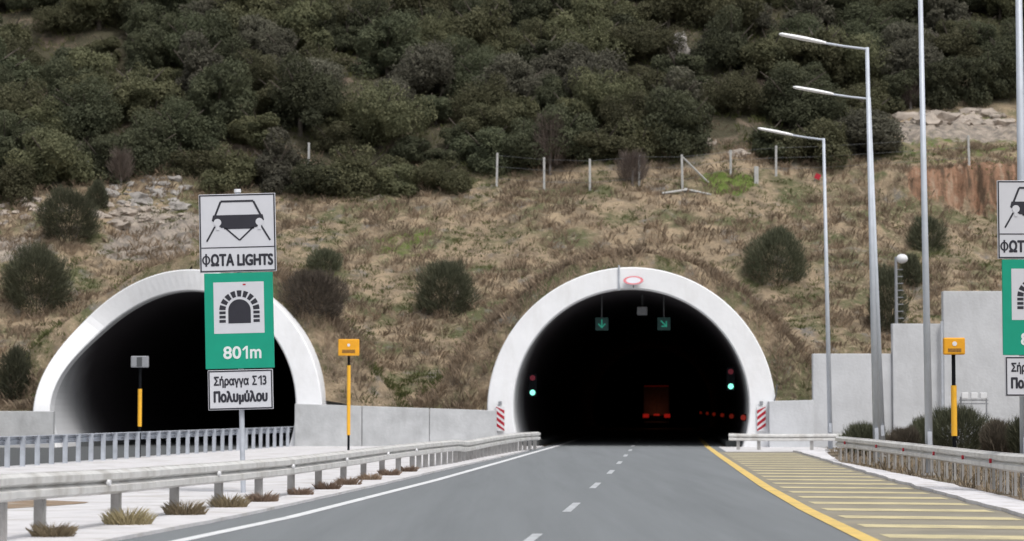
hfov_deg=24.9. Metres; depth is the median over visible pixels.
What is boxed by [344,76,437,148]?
tree
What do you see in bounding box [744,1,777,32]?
tree
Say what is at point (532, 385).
traffic light
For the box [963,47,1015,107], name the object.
tree
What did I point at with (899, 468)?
verge grass
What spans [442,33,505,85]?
tree
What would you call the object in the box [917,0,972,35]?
tree
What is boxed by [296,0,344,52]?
tree
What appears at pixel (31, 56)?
tree
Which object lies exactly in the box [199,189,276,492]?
road sign
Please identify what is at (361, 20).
tree
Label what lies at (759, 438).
guardrail
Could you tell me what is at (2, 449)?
road
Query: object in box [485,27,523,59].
tree
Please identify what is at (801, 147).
tree
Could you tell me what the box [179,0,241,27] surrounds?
tree
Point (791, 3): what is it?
tree
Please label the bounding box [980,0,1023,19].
tree
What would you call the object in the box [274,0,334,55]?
tree
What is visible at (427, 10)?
tree
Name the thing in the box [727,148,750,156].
boulder
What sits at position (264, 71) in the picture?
tree
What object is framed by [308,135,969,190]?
wire fence
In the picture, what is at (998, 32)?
tree
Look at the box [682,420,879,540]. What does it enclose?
yellow edge line
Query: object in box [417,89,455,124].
tree
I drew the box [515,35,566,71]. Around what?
tree
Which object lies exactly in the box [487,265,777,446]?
tunnel
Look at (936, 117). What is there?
rock outcrop
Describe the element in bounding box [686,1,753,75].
tree
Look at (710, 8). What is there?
tree
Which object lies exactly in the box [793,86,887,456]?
street lamp
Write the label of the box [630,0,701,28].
tree
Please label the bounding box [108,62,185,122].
tree
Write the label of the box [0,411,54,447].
concrete wall
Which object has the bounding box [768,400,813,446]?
concrete wall
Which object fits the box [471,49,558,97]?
tree
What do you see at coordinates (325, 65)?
tree
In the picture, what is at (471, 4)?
tree
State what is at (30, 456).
tunnel road
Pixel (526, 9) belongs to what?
tree
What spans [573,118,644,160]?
tree
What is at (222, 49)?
tree
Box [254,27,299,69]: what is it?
tree
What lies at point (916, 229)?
broom bush
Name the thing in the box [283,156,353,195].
tree
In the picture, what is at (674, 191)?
pipe
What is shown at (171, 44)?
tree
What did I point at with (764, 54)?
tree
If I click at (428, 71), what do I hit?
tree
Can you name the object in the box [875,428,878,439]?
service door
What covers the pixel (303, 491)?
grass tuft
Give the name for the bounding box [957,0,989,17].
tree
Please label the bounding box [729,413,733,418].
wall marker light
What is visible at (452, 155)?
tree
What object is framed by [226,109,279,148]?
tree
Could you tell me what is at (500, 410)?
hazard marker
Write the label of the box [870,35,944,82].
tree
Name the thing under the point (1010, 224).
road sign
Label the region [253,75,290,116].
tree
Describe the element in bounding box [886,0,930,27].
tree
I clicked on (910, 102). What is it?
bare tree
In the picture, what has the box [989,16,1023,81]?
tree
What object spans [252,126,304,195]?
tree
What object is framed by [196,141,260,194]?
tree
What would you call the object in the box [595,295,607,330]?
lane signal
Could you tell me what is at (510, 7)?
tree
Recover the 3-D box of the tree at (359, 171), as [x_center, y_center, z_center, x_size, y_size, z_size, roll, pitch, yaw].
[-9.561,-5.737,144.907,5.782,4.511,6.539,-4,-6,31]
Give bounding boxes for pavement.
[0,446,542,540]
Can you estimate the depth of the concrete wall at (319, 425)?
110.96 m
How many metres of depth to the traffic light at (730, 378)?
114.73 m
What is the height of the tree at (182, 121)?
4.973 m
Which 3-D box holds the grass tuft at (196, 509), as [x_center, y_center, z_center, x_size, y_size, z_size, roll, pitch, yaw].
[-5.451,3.936,38.762,0.895,0.314,0.753,0,-3,0]
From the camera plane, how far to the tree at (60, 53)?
155.78 m
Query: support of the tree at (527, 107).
on the hillside
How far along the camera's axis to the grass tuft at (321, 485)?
50.98 m
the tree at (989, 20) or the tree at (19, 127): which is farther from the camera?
the tree at (989, 20)
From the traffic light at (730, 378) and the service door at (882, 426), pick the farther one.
the traffic light at (730, 378)
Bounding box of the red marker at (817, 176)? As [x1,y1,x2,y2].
[814,173,820,181]
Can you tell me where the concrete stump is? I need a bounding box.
[754,166,758,183]
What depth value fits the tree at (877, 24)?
168.19 m
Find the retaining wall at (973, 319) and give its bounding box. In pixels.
[812,291,1019,447]
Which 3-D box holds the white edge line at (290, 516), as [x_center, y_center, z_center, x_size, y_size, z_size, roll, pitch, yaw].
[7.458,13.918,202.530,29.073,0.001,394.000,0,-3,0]
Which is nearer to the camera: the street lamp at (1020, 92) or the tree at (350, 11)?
the street lamp at (1020, 92)
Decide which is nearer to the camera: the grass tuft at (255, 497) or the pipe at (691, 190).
the grass tuft at (255, 497)
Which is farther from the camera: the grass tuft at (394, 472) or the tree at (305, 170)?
the tree at (305, 170)
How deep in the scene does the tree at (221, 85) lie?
148.91 m
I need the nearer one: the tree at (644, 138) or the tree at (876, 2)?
the tree at (644, 138)
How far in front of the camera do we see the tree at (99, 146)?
142.96 m
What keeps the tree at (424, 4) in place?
on the hillside
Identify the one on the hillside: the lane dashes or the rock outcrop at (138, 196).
the rock outcrop at (138, 196)
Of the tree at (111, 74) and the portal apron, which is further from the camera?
the tree at (111, 74)
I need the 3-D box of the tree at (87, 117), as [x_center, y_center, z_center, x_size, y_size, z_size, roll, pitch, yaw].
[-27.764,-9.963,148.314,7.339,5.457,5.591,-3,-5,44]
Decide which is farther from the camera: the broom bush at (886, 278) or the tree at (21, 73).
the tree at (21, 73)
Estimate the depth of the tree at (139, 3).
164.00 m
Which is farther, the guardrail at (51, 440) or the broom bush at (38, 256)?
the broom bush at (38, 256)
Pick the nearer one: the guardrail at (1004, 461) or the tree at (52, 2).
the guardrail at (1004, 461)
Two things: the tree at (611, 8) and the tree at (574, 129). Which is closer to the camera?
the tree at (574, 129)
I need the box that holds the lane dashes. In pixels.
[524,437,642,540]
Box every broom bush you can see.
[0,235,77,312]
[0,343,32,399]
[33,182,102,243]
[84,178,109,210]
[275,265,352,321]
[302,246,344,271]
[412,257,483,318]
[740,223,812,286]
[864,261,910,331]
[898,251,921,288]
[905,214,949,251]
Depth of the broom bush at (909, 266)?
129.97 m
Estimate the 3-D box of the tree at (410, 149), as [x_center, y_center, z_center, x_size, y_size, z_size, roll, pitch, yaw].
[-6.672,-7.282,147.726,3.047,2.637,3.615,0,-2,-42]
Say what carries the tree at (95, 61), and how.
on the hillside
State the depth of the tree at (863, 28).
165.33 m
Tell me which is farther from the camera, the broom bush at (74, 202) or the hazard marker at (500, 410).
the broom bush at (74, 202)
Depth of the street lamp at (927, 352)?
64.07 m
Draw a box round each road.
[0,434,291,466]
[0,448,34,450]
[120,420,860,540]
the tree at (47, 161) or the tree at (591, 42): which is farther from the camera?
the tree at (591, 42)
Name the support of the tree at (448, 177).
on the hillside
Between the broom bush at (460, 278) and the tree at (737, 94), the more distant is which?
the tree at (737, 94)
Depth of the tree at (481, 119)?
148.21 m
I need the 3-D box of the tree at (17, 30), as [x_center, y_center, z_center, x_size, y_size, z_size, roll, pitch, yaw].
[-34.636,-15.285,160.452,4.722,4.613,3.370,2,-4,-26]
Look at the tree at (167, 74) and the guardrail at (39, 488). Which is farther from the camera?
the tree at (167, 74)
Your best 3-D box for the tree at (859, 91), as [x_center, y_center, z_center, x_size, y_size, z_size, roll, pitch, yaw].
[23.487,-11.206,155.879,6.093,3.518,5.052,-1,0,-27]
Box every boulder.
[657,33,694,58]
[706,138,716,145]
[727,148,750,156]
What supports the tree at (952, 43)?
on the hillside
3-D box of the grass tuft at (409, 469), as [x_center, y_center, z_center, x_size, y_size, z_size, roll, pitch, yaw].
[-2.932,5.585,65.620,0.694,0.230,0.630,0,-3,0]
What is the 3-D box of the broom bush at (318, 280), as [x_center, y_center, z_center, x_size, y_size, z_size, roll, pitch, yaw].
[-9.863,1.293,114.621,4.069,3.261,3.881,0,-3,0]
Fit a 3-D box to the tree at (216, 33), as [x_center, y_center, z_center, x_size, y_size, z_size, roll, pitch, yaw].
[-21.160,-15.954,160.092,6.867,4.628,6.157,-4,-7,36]
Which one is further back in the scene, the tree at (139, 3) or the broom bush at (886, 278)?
the tree at (139, 3)
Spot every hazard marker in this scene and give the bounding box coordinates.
[496,401,504,430]
[757,401,765,430]
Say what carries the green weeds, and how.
on the hillside
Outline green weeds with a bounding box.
[0,1,1016,407]
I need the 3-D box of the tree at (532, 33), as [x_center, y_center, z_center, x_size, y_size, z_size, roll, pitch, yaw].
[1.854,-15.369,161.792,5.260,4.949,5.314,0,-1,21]
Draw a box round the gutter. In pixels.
[793,450,1023,517]
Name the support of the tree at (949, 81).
on the hillside
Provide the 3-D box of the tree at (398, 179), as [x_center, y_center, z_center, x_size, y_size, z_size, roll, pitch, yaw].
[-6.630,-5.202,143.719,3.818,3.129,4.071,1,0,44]
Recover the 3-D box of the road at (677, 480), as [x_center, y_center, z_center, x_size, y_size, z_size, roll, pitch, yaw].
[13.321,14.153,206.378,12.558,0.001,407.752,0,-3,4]
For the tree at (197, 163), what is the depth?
144.58 m
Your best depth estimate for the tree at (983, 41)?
162.39 m
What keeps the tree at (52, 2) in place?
on the hillside
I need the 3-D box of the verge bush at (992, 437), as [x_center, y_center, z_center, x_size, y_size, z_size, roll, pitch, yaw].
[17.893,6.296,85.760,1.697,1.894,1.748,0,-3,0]
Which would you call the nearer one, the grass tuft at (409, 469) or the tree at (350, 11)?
the grass tuft at (409, 469)
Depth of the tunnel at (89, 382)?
122.18 m
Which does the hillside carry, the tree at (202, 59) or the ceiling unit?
the tree at (202, 59)
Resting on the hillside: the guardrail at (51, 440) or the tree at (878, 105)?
the tree at (878, 105)
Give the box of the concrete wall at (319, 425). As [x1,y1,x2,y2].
[295,404,496,445]
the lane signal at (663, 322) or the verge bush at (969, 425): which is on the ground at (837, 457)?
the verge bush at (969, 425)
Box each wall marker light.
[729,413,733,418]
[741,414,746,420]
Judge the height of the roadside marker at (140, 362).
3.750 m
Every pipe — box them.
[661,189,686,193]
[685,188,710,195]
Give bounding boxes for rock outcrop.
[0,197,45,225]
[93,200,183,236]
[105,173,193,210]
[891,107,1015,127]
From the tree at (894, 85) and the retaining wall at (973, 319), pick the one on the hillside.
the tree at (894, 85)
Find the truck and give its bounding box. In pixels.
[643,385,669,427]
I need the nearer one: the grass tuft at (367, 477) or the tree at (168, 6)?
the grass tuft at (367, 477)
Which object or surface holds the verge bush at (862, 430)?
on the ground at (837, 457)
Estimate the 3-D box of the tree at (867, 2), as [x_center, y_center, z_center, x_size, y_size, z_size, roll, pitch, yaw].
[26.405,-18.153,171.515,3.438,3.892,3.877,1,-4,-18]
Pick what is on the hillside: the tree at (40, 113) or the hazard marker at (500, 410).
the tree at (40, 113)
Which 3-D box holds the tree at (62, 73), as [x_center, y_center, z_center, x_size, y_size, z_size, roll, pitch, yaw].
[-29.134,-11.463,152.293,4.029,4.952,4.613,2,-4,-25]
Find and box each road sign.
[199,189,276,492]
[997,181,1023,395]
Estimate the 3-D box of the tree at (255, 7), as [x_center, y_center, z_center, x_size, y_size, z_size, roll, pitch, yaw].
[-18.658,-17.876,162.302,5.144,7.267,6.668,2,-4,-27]
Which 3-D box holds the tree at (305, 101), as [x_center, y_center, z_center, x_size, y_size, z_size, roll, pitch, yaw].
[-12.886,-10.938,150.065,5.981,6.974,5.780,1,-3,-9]
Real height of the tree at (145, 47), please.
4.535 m
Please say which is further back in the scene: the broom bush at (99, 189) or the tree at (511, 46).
the tree at (511, 46)
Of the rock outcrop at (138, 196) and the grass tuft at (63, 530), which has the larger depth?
the rock outcrop at (138, 196)
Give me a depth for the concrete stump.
142.63 m
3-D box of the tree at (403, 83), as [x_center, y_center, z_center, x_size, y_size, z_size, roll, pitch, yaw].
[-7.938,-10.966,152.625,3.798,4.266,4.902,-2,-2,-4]
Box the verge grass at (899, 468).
[827,447,1023,499]
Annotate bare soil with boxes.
[8,500,86,507]
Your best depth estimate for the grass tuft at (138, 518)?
35.32 m
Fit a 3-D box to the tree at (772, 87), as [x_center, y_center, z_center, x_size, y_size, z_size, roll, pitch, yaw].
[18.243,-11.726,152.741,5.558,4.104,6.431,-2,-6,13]
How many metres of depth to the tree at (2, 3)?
174.66 m
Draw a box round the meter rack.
[959,392,987,420]
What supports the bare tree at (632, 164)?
on the hillside
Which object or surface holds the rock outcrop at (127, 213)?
on the hillside
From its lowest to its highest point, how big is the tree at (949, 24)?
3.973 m
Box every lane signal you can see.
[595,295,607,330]
[657,296,669,329]
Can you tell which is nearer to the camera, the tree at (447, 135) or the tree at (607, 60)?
the tree at (447, 135)
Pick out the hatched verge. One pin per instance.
(875, 532)
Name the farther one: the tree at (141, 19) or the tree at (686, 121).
the tree at (141, 19)
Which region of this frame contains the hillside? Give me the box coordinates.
[0,0,1023,414]
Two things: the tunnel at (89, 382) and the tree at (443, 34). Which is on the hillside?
the tree at (443, 34)
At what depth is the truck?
220.61 m
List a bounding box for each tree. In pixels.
[0,0,17,10]
[0,16,35,54]
[0,37,47,92]
[0,64,19,96]
[0,75,62,125]
[0,106,47,157]
[0,107,27,170]
[0,160,44,205]
[1,36,47,77]
[3,127,105,189]
[4,0,54,9]
[16,125,79,163]
[18,93,76,140]
[28,0,95,34]
[36,73,125,140]
[40,0,66,13]
[40,56,94,100]
[47,46,83,77]
[54,0,127,29]
[55,46,117,89]
[55,71,128,115]
[68,132,134,186]
[84,34,121,64]
[104,68,139,82]
[105,146,135,185]
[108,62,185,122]
[108,107,193,176]
[116,0,159,32]
[117,0,169,26]
[119,25,171,76]
[120,2,180,55]
[121,102,174,137]
[149,0,205,27]
[151,66,183,85]
[152,94,230,151]
[156,148,222,178]
[157,8,215,70]
[163,29,236,100]
[164,96,213,124]
[175,6,242,48]
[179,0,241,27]
[181,34,257,74]
[184,56,257,135]
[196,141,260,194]
[211,0,281,42]
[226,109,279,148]
[234,13,287,53]
[234,48,287,98]
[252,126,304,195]
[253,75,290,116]
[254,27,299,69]
[267,50,352,135]
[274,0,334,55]
[274,0,355,30]
[275,53,349,97]
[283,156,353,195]
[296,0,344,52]
[298,40,352,72]
[304,120,357,153]
[311,143,409,200]
[324,100,360,132]
[331,0,354,26]
[331,21,368,54]
[338,0,418,39]
[343,0,385,14]
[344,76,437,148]
[347,9,426,79]
[369,161,426,197]
[374,71,416,106]
[382,0,455,24]
[386,135,433,164]
[387,36,457,96]
[400,1,446,27]
[400,7,463,48]
[410,28,456,60]
[413,157,477,195]
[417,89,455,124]
[425,142,459,167]
[438,0,469,28]
[438,118,475,149]
[441,0,517,54]
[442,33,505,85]
[442,42,500,98]
[445,70,521,122]
[447,126,513,177]
[451,0,513,39]
[456,101,526,137]
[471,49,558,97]
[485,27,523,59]
[497,0,516,16]
[497,114,550,170]
[498,91,540,126]
[510,0,570,33]
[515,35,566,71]
[518,15,568,48]
[528,109,570,175]
[529,38,594,88]
[530,71,569,118]
[532,102,603,163]
[542,0,620,60]
[548,0,656,29]
[553,14,634,67]
[554,93,591,127]
[557,62,647,123]
[560,44,630,93]
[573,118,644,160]
[596,87,661,135]
[600,12,651,36]
[607,115,675,161]
[608,19,692,61]
[614,63,656,89]
[614,147,652,185]
[621,68,686,108]
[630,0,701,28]
[640,83,715,159]
[649,47,713,89]
[652,65,710,124]
[670,0,767,38]
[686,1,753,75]
[687,28,718,60]
[698,64,773,115]
[733,29,801,81]
[741,0,783,8]
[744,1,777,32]
[748,120,797,158]
[752,68,810,112]
[756,57,854,131]
[761,11,828,37]
[765,29,797,61]
[769,114,853,170]
[779,0,840,25]
[782,0,839,33]
[787,21,856,88]
[794,59,831,93]
[816,24,894,92]
[817,102,848,127]
[822,0,866,26]
[831,78,904,114]
[832,1,915,37]
[832,105,910,154]
[842,18,888,59]
[846,97,889,118]
[853,0,894,28]
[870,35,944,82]
[873,0,906,13]
[877,19,937,50]
[878,16,926,35]
[880,67,935,113]
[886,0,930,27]
[897,77,919,109]
[914,15,983,73]
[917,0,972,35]
[924,54,974,109]
[934,15,961,34]
[950,19,999,54]
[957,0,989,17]
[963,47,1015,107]
[969,13,1004,35]
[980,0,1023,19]
[983,25,1023,46]
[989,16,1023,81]
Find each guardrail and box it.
[0,426,293,467]
[0,432,540,540]
[729,433,841,449]
[835,436,1023,498]
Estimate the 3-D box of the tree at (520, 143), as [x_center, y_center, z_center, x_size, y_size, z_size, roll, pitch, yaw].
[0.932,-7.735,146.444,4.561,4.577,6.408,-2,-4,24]
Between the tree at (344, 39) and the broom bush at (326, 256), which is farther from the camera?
the tree at (344, 39)
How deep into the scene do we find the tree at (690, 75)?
150.25 m
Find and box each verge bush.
[833,419,891,455]
[885,424,923,456]
[906,415,934,441]
[916,402,993,449]
[976,417,1010,452]
[1003,415,1019,453]
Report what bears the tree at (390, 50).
on the hillside
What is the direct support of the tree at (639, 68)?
on the hillside
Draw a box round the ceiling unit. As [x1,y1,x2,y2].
[637,294,646,315]
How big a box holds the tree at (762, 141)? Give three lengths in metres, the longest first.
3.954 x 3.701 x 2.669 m
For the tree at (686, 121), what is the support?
on the hillside
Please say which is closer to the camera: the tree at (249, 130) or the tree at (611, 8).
the tree at (249, 130)
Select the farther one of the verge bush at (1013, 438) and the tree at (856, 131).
the tree at (856, 131)
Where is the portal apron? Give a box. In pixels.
[719,447,836,451]
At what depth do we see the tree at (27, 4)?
166.97 m
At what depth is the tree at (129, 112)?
148.66 m
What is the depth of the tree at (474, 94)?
150.85 m
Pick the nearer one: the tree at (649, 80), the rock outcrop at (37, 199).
the rock outcrop at (37, 199)
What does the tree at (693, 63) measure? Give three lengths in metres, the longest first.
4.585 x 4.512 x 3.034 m
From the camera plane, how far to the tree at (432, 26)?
162.20 m
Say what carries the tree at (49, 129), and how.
on the hillside
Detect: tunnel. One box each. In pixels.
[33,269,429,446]
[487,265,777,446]
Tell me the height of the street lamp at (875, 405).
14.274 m
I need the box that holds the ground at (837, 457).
[54,420,1023,500]
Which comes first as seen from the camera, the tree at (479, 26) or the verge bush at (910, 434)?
the verge bush at (910, 434)
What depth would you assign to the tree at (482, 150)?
145.30 m
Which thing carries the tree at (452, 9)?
on the hillside
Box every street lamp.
[758,127,834,450]
[779,33,879,464]
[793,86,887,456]
[918,0,937,474]
[1015,0,1023,491]
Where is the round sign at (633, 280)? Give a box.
[623,276,643,287]
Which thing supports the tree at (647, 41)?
on the hillside
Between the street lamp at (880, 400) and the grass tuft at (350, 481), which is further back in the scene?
the street lamp at (880, 400)
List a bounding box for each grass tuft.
[25,521,78,536]
[98,506,158,524]
[160,499,210,514]
[206,491,251,507]
[244,490,281,501]
[287,487,315,494]
[312,480,344,488]
[333,476,362,484]
[357,472,381,479]
[377,468,401,474]
[401,465,418,471]
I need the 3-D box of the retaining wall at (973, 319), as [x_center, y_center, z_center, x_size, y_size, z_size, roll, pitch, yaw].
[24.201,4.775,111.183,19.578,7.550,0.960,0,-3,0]
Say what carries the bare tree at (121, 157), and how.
on the hillside
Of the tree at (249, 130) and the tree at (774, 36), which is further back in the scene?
the tree at (774, 36)
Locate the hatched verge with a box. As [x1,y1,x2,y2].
[719,452,1023,540]
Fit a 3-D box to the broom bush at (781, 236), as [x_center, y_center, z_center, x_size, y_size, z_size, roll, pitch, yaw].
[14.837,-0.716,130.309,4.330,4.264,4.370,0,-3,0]
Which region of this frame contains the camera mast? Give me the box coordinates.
[894,254,907,323]
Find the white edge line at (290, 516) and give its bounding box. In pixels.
[172,420,637,540]
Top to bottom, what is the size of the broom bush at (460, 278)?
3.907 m
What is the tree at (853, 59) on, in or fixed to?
on the hillside
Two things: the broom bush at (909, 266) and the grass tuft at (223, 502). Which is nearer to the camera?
the grass tuft at (223, 502)
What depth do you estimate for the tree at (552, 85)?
152.09 m
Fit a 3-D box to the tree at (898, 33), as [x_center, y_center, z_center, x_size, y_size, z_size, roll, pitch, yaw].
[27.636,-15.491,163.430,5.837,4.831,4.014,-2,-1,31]
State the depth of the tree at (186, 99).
149.75 m
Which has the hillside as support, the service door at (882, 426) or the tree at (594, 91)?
the tree at (594, 91)
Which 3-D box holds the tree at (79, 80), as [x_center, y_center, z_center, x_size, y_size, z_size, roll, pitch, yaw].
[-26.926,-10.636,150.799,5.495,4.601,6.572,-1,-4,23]
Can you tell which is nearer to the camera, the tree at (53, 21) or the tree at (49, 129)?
the tree at (49, 129)
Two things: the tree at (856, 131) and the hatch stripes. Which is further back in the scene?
the tree at (856, 131)
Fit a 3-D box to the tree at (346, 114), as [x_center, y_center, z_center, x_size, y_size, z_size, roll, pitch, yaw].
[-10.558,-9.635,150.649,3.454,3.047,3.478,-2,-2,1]
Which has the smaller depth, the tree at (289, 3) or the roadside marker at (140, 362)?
the roadside marker at (140, 362)
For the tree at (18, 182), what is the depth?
140.13 m
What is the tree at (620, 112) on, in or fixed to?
on the hillside
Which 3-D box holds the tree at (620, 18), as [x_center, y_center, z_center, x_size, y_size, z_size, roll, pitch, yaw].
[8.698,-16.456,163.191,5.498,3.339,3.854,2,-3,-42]
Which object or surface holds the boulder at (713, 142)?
on the hillside
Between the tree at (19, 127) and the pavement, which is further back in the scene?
the tree at (19, 127)
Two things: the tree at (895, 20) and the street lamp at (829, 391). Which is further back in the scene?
the tree at (895, 20)
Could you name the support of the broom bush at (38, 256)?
on the hillside
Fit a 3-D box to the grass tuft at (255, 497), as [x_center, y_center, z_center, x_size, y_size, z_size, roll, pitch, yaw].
[-4.756,4.296,44.265,0.744,0.251,0.641,0,-3,0]
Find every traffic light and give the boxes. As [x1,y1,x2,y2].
[528,374,536,396]
[726,367,734,390]
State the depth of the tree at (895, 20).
169.17 m
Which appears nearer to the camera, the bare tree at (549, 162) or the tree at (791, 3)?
the bare tree at (549, 162)
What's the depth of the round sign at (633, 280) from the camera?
111.70 m
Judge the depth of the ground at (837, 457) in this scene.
67.55 m
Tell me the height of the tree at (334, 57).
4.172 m
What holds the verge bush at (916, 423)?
on the ground at (837, 457)
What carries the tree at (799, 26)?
on the hillside
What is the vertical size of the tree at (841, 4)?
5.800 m
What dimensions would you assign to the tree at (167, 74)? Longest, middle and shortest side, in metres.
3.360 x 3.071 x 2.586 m
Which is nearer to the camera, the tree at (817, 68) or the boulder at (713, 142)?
the boulder at (713, 142)
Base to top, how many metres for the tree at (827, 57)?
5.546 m
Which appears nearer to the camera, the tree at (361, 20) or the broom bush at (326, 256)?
the broom bush at (326, 256)
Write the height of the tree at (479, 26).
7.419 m
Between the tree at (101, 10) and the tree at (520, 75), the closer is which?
the tree at (520, 75)
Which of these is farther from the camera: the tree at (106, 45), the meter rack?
the tree at (106, 45)
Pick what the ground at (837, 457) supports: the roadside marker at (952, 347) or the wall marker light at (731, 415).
the roadside marker at (952, 347)
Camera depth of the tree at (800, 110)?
149.79 m
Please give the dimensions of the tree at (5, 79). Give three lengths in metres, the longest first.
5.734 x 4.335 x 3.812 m
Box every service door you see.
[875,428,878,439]
[881,425,883,435]
[927,431,931,444]
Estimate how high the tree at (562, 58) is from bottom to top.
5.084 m
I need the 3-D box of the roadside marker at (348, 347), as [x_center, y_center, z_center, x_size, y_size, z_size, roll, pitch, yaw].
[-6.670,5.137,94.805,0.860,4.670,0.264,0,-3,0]
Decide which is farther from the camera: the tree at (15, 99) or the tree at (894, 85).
the tree at (894, 85)
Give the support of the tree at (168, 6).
on the hillside
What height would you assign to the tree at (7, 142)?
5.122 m
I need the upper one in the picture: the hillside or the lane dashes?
the hillside
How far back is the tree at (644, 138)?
145.78 m
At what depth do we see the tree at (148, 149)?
144.10 m
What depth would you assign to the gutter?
51.09 m
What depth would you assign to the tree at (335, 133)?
147.75 m
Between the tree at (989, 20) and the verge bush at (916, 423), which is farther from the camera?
the tree at (989, 20)
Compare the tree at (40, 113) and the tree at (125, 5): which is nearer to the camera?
the tree at (40, 113)
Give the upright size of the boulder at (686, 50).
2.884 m
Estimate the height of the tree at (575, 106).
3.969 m
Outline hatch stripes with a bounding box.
[725,453,1023,539]
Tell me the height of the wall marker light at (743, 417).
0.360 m
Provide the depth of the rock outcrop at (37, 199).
139.13 m
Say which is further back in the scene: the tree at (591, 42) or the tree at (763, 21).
the tree at (763, 21)
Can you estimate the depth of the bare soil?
43.15 m
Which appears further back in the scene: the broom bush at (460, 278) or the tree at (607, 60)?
the tree at (607, 60)
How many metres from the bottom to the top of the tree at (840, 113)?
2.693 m
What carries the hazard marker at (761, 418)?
attached to the tunnel at (590, 378)
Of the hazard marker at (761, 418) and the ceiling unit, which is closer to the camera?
the hazard marker at (761, 418)
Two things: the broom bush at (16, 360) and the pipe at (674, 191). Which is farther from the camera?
the pipe at (674, 191)
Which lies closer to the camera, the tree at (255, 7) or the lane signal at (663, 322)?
the lane signal at (663, 322)
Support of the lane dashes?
on the road at (677, 480)
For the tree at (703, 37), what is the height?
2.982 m
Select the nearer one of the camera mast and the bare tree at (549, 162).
the camera mast
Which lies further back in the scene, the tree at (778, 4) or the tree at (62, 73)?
the tree at (778, 4)
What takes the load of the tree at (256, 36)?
on the hillside
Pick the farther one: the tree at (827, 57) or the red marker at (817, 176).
the tree at (827, 57)
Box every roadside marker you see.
[131,356,148,457]
[338,339,358,449]
[943,338,964,476]
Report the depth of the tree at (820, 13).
167.71 m
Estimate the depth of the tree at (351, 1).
168.52 m
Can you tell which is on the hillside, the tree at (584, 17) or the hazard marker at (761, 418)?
the tree at (584, 17)
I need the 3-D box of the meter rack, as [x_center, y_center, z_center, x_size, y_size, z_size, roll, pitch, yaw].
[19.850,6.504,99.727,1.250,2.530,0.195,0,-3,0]
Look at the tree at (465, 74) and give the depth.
154.67 m
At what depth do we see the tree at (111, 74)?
152.29 m
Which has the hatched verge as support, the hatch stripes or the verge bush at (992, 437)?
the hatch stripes

